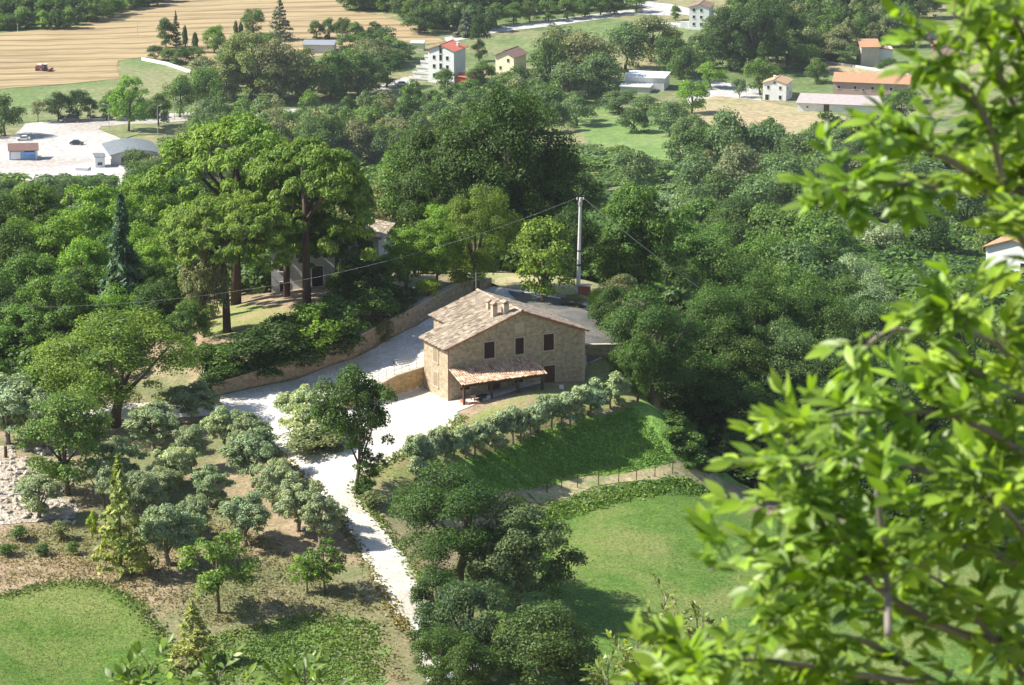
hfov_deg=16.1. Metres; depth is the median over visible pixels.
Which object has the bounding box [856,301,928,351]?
leafy tree
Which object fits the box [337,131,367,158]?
leafy tree
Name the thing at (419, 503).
leafy tree
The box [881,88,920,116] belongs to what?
leafy tree
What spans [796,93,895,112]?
white shed
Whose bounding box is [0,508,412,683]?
dry grass
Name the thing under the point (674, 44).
leafy tree
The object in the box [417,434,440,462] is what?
olive tree
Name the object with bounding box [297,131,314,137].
leafy tree
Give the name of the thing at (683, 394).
bush
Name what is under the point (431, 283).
bush
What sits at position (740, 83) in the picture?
tree
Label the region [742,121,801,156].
leafy tree
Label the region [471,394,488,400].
garden table
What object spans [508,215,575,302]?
maple tree
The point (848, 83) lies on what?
orange shed
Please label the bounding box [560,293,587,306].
bush
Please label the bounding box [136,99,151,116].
leafy tree
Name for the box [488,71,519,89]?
leafy tree
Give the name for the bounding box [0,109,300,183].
parking lot
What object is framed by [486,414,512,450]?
olive tree
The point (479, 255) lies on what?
leafy tree
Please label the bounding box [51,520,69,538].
bush
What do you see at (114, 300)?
leafy tree
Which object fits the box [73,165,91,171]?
white stall
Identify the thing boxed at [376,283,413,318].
bush
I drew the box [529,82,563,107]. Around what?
leafy tree
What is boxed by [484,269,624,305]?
dry yard
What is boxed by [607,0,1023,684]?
leafy bush tree
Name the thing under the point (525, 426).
olive tree
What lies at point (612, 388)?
olive tree
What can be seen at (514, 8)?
leafy tree
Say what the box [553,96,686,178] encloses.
green strip
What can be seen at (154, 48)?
bush
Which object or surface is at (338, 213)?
leafy tree
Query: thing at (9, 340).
leafy tree
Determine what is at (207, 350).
bush
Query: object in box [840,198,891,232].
leafy tree
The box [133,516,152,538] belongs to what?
bush
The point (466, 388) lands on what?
window
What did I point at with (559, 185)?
leafy tree
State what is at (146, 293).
leafy tree
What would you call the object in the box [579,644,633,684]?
sapling
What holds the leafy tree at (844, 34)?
on the valley floor at (802, 82)
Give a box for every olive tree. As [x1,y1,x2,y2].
[0,372,34,444]
[13,473,64,517]
[20,386,53,447]
[74,458,125,507]
[97,435,150,480]
[105,469,169,530]
[121,399,179,451]
[135,503,206,566]
[145,445,195,486]
[147,465,178,506]
[161,380,222,423]
[172,424,206,470]
[176,493,212,533]
[191,464,236,507]
[199,405,245,444]
[218,425,279,487]
[218,490,272,547]
[230,411,273,453]
[250,457,291,507]
[272,470,323,531]
[297,492,348,546]
[401,432,431,471]
[413,461,434,487]
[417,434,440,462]
[427,425,448,465]
[434,425,455,463]
[445,427,465,462]
[454,424,480,458]
[464,421,488,456]
[471,416,497,454]
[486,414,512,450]
[489,409,517,447]
[506,404,526,444]
[510,408,537,443]
[521,403,543,437]
[530,395,554,434]
[543,394,564,430]
[551,397,576,428]
[557,387,585,425]
[570,384,597,420]
[587,386,610,416]
[589,377,610,405]
[599,373,620,408]
[601,370,631,405]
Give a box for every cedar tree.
[98,190,145,314]
[452,11,472,37]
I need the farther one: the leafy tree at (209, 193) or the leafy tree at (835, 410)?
the leafy tree at (209, 193)
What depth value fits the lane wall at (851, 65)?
1274.07 m
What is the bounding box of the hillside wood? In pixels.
[725,0,1019,61]
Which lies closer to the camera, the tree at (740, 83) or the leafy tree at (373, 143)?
the leafy tree at (373, 143)
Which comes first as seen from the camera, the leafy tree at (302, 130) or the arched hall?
the leafy tree at (302, 130)
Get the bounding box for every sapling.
[105,632,203,684]
[185,638,273,684]
[263,646,354,684]
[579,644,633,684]
[603,629,661,684]
[629,569,699,656]
[677,599,730,683]
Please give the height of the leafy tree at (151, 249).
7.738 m
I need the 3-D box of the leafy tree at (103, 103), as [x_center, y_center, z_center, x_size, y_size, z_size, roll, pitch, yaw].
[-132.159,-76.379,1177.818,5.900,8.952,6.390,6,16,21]
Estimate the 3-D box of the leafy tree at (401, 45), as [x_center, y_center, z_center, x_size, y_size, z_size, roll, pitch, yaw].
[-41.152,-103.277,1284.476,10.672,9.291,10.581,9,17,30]
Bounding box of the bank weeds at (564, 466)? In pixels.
[470,406,671,493]
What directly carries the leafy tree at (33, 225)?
on the ground at (280, 529)
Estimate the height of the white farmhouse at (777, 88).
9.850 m
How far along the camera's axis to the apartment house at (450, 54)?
1245.70 m
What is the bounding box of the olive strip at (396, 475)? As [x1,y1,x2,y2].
[367,360,674,500]
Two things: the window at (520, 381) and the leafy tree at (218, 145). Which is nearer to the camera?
the window at (520, 381)
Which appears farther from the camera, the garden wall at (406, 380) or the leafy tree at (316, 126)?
the leafy tree at (316, 126)
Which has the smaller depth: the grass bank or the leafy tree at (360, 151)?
the grass bank
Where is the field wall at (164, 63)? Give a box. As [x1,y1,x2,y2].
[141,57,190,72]
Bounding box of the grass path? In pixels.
[527,462,727,502]
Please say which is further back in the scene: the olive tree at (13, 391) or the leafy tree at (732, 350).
the leafy tree at (732, 350)
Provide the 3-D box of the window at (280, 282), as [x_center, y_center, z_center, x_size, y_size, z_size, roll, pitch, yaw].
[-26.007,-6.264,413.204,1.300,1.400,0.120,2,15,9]
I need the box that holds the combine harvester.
[35,63,53,71]
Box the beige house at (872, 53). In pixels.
[856,39,892,66]
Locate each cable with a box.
[0,200,570,307]
[584,198,700,288]
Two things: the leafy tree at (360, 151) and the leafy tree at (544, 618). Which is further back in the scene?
the leafy tree at (360, 151)
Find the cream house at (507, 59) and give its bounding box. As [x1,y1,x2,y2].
[494,46,527,74]
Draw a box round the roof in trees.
[302,40,337,52]
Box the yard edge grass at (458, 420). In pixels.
[346,413,468,592]
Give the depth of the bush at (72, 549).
339.58 m
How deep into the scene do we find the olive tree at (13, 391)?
365.48 m
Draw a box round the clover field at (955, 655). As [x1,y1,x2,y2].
[547,484,1023,684]
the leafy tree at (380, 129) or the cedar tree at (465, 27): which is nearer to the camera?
the leafy tree at (380, 129)
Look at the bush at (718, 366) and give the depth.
391.24 m
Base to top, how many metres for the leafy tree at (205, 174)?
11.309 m
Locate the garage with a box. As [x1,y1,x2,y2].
[410,40,424,50]
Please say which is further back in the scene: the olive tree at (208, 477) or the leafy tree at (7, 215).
the leafy tree at (7, 215)
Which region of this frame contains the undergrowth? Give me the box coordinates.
[0,134,1023,546]
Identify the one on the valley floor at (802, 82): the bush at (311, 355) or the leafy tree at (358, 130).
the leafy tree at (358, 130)
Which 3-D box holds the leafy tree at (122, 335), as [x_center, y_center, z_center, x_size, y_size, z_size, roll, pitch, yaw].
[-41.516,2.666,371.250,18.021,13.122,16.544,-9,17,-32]
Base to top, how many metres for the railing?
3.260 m
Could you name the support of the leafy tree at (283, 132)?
on the valley floor at (802, 82)
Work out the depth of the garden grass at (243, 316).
397.72 m
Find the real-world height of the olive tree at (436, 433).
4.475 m
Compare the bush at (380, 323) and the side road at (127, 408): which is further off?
the bush at (380, 323)
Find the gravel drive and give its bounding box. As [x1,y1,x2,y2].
[220,286,614,683]
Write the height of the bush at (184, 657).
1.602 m
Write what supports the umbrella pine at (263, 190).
on the ground at (280, 529)
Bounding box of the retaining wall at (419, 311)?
[212,277,491,394]
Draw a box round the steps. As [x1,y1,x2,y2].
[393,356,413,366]
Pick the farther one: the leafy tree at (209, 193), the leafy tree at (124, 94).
the leafy tree at (124, 94)
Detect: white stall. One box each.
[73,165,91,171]
[83,171,114,175]
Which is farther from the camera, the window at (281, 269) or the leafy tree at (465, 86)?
the leafy tree at (465, 86)
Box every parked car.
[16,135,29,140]
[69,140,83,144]
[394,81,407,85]
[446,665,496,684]
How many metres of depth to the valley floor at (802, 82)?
1260.45 m
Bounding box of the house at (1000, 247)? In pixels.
[982,235,1023,275]
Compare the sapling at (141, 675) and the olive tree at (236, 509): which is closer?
the sapling at (141, 675)
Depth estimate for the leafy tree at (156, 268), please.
413.89 m
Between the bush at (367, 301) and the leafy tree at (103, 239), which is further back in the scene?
the leafy tree at (103, 239)
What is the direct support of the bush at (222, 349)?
on the ground at (280, 529)
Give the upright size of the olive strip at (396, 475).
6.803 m
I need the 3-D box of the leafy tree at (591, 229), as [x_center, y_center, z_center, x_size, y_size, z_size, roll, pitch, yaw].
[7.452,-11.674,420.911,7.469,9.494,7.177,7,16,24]
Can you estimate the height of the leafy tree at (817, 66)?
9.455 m
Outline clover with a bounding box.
[551,492,955,684]
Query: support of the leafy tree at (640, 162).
on the valley floor at (802, 82)
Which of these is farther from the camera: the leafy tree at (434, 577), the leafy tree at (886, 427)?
the leafy tree at (886, 427)
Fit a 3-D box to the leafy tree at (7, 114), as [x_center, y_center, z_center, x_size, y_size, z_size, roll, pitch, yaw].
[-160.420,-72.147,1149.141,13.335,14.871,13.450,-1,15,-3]
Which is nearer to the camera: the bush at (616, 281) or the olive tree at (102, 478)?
the olive tree at (102, 478)
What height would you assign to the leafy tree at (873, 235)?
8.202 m
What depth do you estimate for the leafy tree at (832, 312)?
408.72 m
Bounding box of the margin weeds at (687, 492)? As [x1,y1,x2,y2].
[537,475,706,575]
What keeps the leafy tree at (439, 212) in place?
on the ground at (280, 529)
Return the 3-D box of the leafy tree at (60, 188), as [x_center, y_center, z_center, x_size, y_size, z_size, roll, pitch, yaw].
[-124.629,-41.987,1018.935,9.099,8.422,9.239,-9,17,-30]
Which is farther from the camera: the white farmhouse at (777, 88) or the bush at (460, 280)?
the white farmhouse at (777, 88)
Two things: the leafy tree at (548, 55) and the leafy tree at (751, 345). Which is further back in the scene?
the leafy tree at (548, 55)
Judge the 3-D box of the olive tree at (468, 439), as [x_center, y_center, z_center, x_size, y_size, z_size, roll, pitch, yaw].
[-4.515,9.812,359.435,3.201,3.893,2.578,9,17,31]
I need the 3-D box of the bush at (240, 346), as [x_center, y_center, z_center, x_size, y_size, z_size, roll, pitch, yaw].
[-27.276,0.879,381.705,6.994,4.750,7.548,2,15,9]
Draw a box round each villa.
[271,214,394,292]
[662,0,714,29]
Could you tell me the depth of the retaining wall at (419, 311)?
391.12 m
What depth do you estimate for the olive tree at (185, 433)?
356.90 m
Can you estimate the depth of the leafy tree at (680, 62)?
1244.12 m
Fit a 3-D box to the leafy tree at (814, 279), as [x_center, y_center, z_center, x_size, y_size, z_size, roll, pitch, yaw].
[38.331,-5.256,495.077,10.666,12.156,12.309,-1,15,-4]
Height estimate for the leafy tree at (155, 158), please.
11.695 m
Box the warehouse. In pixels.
[619,70,670,92]
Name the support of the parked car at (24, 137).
on the parking lot
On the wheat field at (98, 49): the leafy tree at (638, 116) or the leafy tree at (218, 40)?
the leafy tree at (218, 40)
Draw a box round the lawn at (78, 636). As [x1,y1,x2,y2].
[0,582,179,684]
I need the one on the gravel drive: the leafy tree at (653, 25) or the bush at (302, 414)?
the bush at (302, 414)
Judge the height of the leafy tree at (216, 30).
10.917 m
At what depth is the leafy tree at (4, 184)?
1020.23 m
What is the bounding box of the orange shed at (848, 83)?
[832,72,911,103]
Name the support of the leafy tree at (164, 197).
on the ground at (280, 529)
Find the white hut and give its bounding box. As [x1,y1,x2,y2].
[92,153,105,167]
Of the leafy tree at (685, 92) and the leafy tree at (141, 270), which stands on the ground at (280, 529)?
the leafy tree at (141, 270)
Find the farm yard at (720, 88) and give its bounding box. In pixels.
[683,79,760,102]
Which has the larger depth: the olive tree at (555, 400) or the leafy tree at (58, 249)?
the leafy tree at (58, 249)
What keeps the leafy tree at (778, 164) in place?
on the ground at (280, 529)
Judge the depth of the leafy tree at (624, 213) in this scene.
422.49 m
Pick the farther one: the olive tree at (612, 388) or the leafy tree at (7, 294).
the leafy tree at (7, 294)
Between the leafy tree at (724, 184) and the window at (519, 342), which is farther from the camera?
the leafy tree at (724, 184)
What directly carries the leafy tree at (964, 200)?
on the ground at (280, 529)
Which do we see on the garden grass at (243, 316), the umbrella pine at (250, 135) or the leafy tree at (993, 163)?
the umbrella pine at (250, 135)
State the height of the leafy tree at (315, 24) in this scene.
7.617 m
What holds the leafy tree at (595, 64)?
on the valley floor at (802, 82)
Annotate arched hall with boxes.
[102,138,158,164]
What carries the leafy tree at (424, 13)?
on the wheat field at (98, 49)
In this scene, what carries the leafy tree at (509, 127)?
on the ground at (280, 529)
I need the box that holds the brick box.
[577,284,591,295]
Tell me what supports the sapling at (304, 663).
on the ground at (280, 529)
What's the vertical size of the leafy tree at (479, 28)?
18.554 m
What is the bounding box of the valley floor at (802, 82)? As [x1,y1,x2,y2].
[0,0,1023,197]
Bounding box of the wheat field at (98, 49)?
[0,0,442,88]
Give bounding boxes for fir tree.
[88,452,158,579]
[167,597,218,665]
[170,10,182,46]
[268,0,294,39]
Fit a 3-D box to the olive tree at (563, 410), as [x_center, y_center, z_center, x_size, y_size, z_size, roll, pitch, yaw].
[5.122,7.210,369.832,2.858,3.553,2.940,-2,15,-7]
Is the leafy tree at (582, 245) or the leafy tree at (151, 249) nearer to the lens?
the leafy tree at (151, 249)
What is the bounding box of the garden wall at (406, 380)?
[343,365,423,408]
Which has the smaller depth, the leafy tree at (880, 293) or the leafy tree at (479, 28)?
the leafy tree at (880, 293)
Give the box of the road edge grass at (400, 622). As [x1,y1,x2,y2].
[273,440,418,641]
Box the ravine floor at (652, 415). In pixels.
[629,386,828,500]
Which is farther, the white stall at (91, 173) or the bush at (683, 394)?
the white stall at (91, 173)
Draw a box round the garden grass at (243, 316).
[169,299,296,338]
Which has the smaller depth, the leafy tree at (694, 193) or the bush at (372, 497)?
the bush at (372, 497)
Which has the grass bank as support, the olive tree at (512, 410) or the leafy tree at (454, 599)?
the olive tree at (512, 410)
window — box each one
[278,263,283,271]
[279,281,282,291]
[311,265,323,286]
[432,346,438,364]
[432,370,438,388]
[459,384,471,391]
[483,340,495,359]
[512,379,524,383]
[514,336,525,355]
[515,322,523,332]
[542,332,555,351]
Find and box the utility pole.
[576,197,583,292]
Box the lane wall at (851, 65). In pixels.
[825,61,908,74]
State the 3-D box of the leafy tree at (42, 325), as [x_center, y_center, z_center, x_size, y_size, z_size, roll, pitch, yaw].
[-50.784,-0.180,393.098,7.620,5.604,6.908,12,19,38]
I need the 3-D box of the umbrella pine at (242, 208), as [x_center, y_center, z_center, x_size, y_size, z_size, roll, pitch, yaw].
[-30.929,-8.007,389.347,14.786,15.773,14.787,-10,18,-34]
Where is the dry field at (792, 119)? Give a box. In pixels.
[689,96,881,134]
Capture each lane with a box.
[374,77,409,89]
[623,1,716,15]
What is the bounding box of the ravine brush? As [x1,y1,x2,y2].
[661,391,731,473]
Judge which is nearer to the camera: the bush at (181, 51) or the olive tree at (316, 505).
the olive tree at (316, 505)
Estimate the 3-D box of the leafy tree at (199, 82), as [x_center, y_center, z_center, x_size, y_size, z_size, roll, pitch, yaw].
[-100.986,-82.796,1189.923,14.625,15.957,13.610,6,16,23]
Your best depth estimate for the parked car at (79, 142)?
1134.87 m
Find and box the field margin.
[439,477,677,684]
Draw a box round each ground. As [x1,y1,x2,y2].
[0,193,1005,684]
[0,445,78,523]
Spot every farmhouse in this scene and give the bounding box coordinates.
[418,273,590,404]
[762,74,793,100]
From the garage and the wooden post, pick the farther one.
the garage
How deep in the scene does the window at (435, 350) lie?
376.21 m
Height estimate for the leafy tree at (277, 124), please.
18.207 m
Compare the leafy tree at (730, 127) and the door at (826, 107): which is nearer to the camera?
the leafy tree at (730, 127)
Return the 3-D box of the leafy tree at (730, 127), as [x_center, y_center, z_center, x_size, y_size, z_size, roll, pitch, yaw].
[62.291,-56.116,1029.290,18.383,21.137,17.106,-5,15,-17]
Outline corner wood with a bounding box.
[0,0,164,29]
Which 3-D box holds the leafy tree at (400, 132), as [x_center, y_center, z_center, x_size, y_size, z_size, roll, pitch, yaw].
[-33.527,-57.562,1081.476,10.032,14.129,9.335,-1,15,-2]
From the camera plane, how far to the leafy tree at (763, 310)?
405.54 m
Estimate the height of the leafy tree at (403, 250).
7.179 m
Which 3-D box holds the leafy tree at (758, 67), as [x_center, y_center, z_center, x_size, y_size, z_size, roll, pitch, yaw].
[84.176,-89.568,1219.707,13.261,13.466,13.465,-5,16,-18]
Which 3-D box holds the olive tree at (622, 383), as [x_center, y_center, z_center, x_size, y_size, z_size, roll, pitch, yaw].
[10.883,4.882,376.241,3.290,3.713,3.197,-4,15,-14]
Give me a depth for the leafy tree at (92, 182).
1020.88 m
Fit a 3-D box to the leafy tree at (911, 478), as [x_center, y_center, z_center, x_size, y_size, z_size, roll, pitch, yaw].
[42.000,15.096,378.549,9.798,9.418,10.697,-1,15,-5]
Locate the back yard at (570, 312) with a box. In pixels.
[508,290,613,362]
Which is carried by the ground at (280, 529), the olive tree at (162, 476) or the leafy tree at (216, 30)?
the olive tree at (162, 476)
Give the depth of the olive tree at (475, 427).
359.50 m
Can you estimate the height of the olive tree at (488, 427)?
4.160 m
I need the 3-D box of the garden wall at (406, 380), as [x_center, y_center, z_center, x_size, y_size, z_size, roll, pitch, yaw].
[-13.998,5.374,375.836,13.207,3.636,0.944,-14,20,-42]
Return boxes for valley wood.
[157,5,899,178]
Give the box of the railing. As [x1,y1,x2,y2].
[375,357,423,382]
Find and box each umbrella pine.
[141,112,307,304]
[160,192,295,332]
[226,136,378,304]
[237,170,335,296]
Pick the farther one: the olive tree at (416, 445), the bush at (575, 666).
the olive tree at (416, 445)
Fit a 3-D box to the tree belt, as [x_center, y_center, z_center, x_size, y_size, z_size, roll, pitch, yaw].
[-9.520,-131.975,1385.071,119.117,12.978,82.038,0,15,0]
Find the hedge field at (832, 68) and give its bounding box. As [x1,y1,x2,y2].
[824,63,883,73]
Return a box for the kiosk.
[8,143,38,159]
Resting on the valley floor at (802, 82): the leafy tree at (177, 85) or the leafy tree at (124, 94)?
the leafy tree at (177, 85)
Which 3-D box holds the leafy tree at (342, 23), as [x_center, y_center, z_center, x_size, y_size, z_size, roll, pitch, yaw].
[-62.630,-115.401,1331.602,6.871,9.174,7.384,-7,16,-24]
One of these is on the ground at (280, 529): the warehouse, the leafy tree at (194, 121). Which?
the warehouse
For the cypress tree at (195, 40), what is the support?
on the ground at (280, 529)
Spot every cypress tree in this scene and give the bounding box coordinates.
[181,25,187,47]
[191,32,198,51]
[233,21,237,32]
[238,22,243,32]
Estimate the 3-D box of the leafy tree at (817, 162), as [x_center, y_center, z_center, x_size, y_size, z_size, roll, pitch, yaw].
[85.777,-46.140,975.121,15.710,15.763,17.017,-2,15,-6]
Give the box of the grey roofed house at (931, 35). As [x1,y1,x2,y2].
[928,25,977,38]
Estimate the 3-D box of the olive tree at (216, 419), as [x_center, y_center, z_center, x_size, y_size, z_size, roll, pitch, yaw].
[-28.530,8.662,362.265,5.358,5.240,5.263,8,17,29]
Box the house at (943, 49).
[931,41,955,56]
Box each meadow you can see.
[0,58,191,122]
[182,610,391,684]
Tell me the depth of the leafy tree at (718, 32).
1263.40 m
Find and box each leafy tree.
[0,92,27,136]
[0,178,17,194]
[0,189,35,225]
[0,208,24,227]
[0,219,50,285]
[0,224,33,267]
[0,251,62,309]
[0,275,35,324]
[0,303,70,354]
[0,331,23,353]
[2,233,62,279]
[4,182,53,222]
[6,181,66,232]
[7,215,42,232]
[11,180,39,191]
[11,389,114,495]
[14,274,97,342]
[17,320,77,351]
[23,211,91,271]
[23,305,202,427]
[26,272,92,311]
[30,99,47,121]
[38,298,109,344]
[41,235,109,292]
[42,90,69,120]
[46,264,102,306]
[47,183,65,203]
[53,178,85,202]
[58,182,143,248]
[64,89,89,117]
[77,176,104,197]
[82,230,113,266]
[83,95,98,117]
[84,294,112,311]
[86,282,143,315]
[90,268,153,286]
[97,96,114,119]
[100,90,134,117]
[100,170,149,207]
[102,176,122,201]
[102,252,167,279]
[104,194,147,230]
[107,74,150,130]
[119,174,181,227]
[121,147,152,178]
[122,161,154,179]
[124,189,170,204]
[125,244,179,281]
[127,219,168,260]
[129,209,175,239]
[132,275,185,330]
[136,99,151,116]
[141,155,169,167]
[142,163,198,206]
[145,93,171,125]
[148,192,177,219]
[149,156,184,176]
[156,17,175,46]
[160,73,197,116]
[164,299,214,347]
[174,125,190,159]
[176,529,262,613]
[177,248,231,337]
[178,116,216,158]
[183,46,205,61]
[188,65,224,107]
[191,155,217,179]
[194,176,232,228]
[195,188,216,228]
[201,24,224,52]
[206,60,243,100]
[206,139,230,176]
[212,36,227,52]
[216,30,282,100]
[223,161,242,177]
[240,8,265,33]
[245,32,280,49]
[253,36,312,101]
[268,116,291,141]
[277,46,329,101]
[277,127,293,140]
[280,132,296,142]
[285,552,325,591]
[294,536,347,593]
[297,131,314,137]
[298,126,315,137]
[298,190,373,268]
[301,48,351,99]
[304,117,343,148]
[308,19,326,38]
[308,362,397,492]
[310,113,346,148]
[322,16,338,38]
[328,140,352,151]
[332,17,350,36]
[334,201,349,218]
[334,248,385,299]
[335,147,359,163]
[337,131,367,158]
[338,45,381,93]
[338,115,375,162]
[347,22,361,41]
[347,136,380,164]
[352,179,425,227]
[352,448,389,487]
[356,36,392,58]
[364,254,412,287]
[368,144,432,231]
[369,94,390,104]
[369,125,394,163]
[370,123,394,162]
[373,52,403,86]
[374,129,396,161]
[376,127,418,159]
[382,228,442,285]
[384,108,504,229]
[386,39,408,61]
[387,456,541,588]
[389,130,407,157]
[394,127,409,157]
[399,7,434,33]
[407,613,450,663]
[409,560,462,639]
[409,623,478,684]
[410,578,517,666]
[411,168,468,223]
[412,216,464,279]
[413,145,517,235]
[419,82,581,232]
[421,203,464,228]
[433,67,455,90]
[438,184,523,290]
[446,636,499,684]
[454,78,482,96]
[464,68,485,81]
[464,502,587,612]
[469,12,490,60]
[474,59,498,84]
[484,597,598,684]
[488,2,508,24]
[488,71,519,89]
[488,76,525,95]
[501,171,586,240]
[504,1,524,23]
[506,145,607,241]
[520,0,542,21]
[528,38,569,85]
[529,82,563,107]
[530,23,583,70]
[539,0,559,20]
[548,59,599,100]
[549,201,603,277]
[556,0,579,18]
[558,29,623,80]
[560,93,599,126]
[563,220,594,249]
[574,50,627,99]
[575,0,595,16]
[584,221,658,282]
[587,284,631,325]
[591,0,611,14]
[596,283,714,405]
[597,89,637,113]
[599,181,695,297]
[601,21,648,69]
[605,0,625,13]
[611,148,660,188]
[614,106,649,133]
[617,330,657,401]
[624,0,646,11]
[628,93,668,125]
[632,14,679,62]
[644,211,704,288]
[645,252,702,304]
[647,100,690,135]
[653,35,693,72]
[653,303,737,360]
[654,191,685,213]
[661,125,718,175]
[663,279,753,349]
[668,44,701,81]
[669,115,705,144]
[670,4,681,19]
[670,194,724,245]
[671,149,727,189]
[671,182,723,210]
[671,236,754,291]
[675,79,709,113]
[685,217,752,260]
[690,311,779,386]
[695,4,752,70]
[695,61,729,89]
[696,168,743,208]
[698,106,764,163]
[703,192,769,245]
[706,370,776,429]
[710,341,763,378]
[711,141,767,188]
[715,327,801,401]
[715,406,772,465]
[716,269,808,356]
[720,251,784,292]
[727,318,834,410]
[729,173,795,207]
[730,0,788,66]
[730,231,813,284]
[741,57,784,94]
[741,354,802,414]
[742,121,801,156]
[743,200,809,261]
[749,420,819,476]
[753,0,803,62]
[759,151,819,198]
[760,280,872,359]
[765,261,827,319]
[767,34,806,66]
[768,356,845,410]
[771,236,851,300]
[778,177,836,211]
[780,128,840,164]
[789,44,821,69]
[790,212,857,260]
[791,334,894,411]
[799,442,873,504]
[800,399,855,426]
[804,58,828,83]
[806,145,859,177]
[811,274,873,314]
[817,293,897,365]
[820,25,858,61]
[820,172,859,208]
[822,395,884,431]
[827,252,885,294]
[831,43,860,63]
[838,348,967,457]
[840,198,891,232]
[850,166,902,203]
[850,281,900,307]
[854,220,919,255]
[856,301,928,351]
[865,393,932,458]
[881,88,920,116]
[882,447,936,510]
[887,201,951,252]
[891,416,969,463]
[894,161,936,200]
[900,288,966,342]
[914,390,1016,466]
[935,194,992,222]
[939,302,1000,353]
[941,464,1012,542]
[949,416,1023,465]
[959,151,1010,195]
[970,210,1009,253]
[971,348,1023,457]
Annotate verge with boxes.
[473,18,702,55]
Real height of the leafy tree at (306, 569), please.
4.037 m
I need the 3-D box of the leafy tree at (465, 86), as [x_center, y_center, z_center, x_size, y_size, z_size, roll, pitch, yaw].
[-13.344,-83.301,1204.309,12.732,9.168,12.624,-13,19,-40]
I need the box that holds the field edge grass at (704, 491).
[534,470,729,684]
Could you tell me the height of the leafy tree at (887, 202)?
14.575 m
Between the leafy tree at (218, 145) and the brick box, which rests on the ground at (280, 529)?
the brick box
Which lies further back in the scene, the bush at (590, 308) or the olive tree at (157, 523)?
the bush at (590, 308)
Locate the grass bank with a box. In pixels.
[447,406,672,499]
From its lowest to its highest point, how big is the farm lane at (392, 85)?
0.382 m
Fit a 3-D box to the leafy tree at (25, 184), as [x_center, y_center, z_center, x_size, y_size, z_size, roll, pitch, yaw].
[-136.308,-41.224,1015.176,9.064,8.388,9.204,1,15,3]
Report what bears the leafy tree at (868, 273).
on the ground at (280, 529)
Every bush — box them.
[0,543,18,555]
[9,524,29,539]
[34,543,48,555]
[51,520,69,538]
[64,541,80,553]
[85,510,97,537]
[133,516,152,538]
[145,45,163,59]
[158,47,175,62]
[171,46,189,63]
[177,652,204,668]
[185,342,221,379]
[196,343,241,377]
[197,358,249,387]
[225,328,284,372]
[241,320,306,365]
[244,347,297,378]
[259,312,306,339]
[273,383,321,427]
[278,402,334,451]
[279,424,350,456]
[284,336,331,368]
[289,302,342,357]
[303,293,345,328]
[313,328,361,356]
[319,299,371,346]
[322,271,349,305]
[334,271,390,309]
[350,287,399,329]
[351,478,376,492]
[360,490,389,507]
[374,318,393,342]
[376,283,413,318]
[395,286,421,302]
[415,278,442,295]
[447,271,466,282]
[542,641,606,684]
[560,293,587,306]
[584,288,609,305]
[585,304,608,325]
[598,278,632,301]
[608,273,640,298]
[655,374,702,408]
[674,352,733,402]
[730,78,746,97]
[876,58,898,68]
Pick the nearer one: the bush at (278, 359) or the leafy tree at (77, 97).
the bush at (278, 359)
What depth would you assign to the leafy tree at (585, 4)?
1378.91 m
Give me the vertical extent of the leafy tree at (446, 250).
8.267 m
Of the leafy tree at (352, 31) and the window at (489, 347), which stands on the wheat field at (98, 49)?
the leafy tree at (352, 31)
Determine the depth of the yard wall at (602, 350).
387.41 m
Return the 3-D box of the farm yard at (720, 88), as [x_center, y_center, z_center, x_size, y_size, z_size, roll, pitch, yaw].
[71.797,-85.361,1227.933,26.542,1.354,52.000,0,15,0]
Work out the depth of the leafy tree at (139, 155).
1048.97 m
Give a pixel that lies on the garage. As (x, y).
(420, 44)
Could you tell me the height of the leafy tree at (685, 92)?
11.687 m
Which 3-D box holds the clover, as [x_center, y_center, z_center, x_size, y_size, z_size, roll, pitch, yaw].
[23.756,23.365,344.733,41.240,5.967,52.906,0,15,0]
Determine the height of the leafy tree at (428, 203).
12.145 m
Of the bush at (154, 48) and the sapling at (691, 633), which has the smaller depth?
the sapling at (691, 633)
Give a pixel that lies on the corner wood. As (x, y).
(59, 13)
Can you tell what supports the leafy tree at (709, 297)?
on the ground at (280, 529)
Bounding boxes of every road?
[69,402,218,419]
[444,9,671,40]
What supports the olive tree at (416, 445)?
on the olive strip at (396, 475)
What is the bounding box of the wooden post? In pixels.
[4,446,7,457]
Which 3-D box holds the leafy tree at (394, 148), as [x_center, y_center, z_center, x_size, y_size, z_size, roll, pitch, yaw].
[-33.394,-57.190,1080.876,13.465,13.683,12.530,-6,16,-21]
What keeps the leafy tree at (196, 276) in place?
on the ground at (280, 529)
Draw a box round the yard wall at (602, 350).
[585,343,625,359]
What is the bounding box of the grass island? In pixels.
[100,124,162,138]
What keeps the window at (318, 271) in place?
in the villa at (325, 266)
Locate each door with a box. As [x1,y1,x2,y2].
[488,383,499,390]
[544,365,554,381]
[824,104,828,111]
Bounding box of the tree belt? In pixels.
[336,0,626,29]
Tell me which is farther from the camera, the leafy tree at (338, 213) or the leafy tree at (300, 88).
the leafy tree at (300, 88)
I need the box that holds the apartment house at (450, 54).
[409,39,479,83]

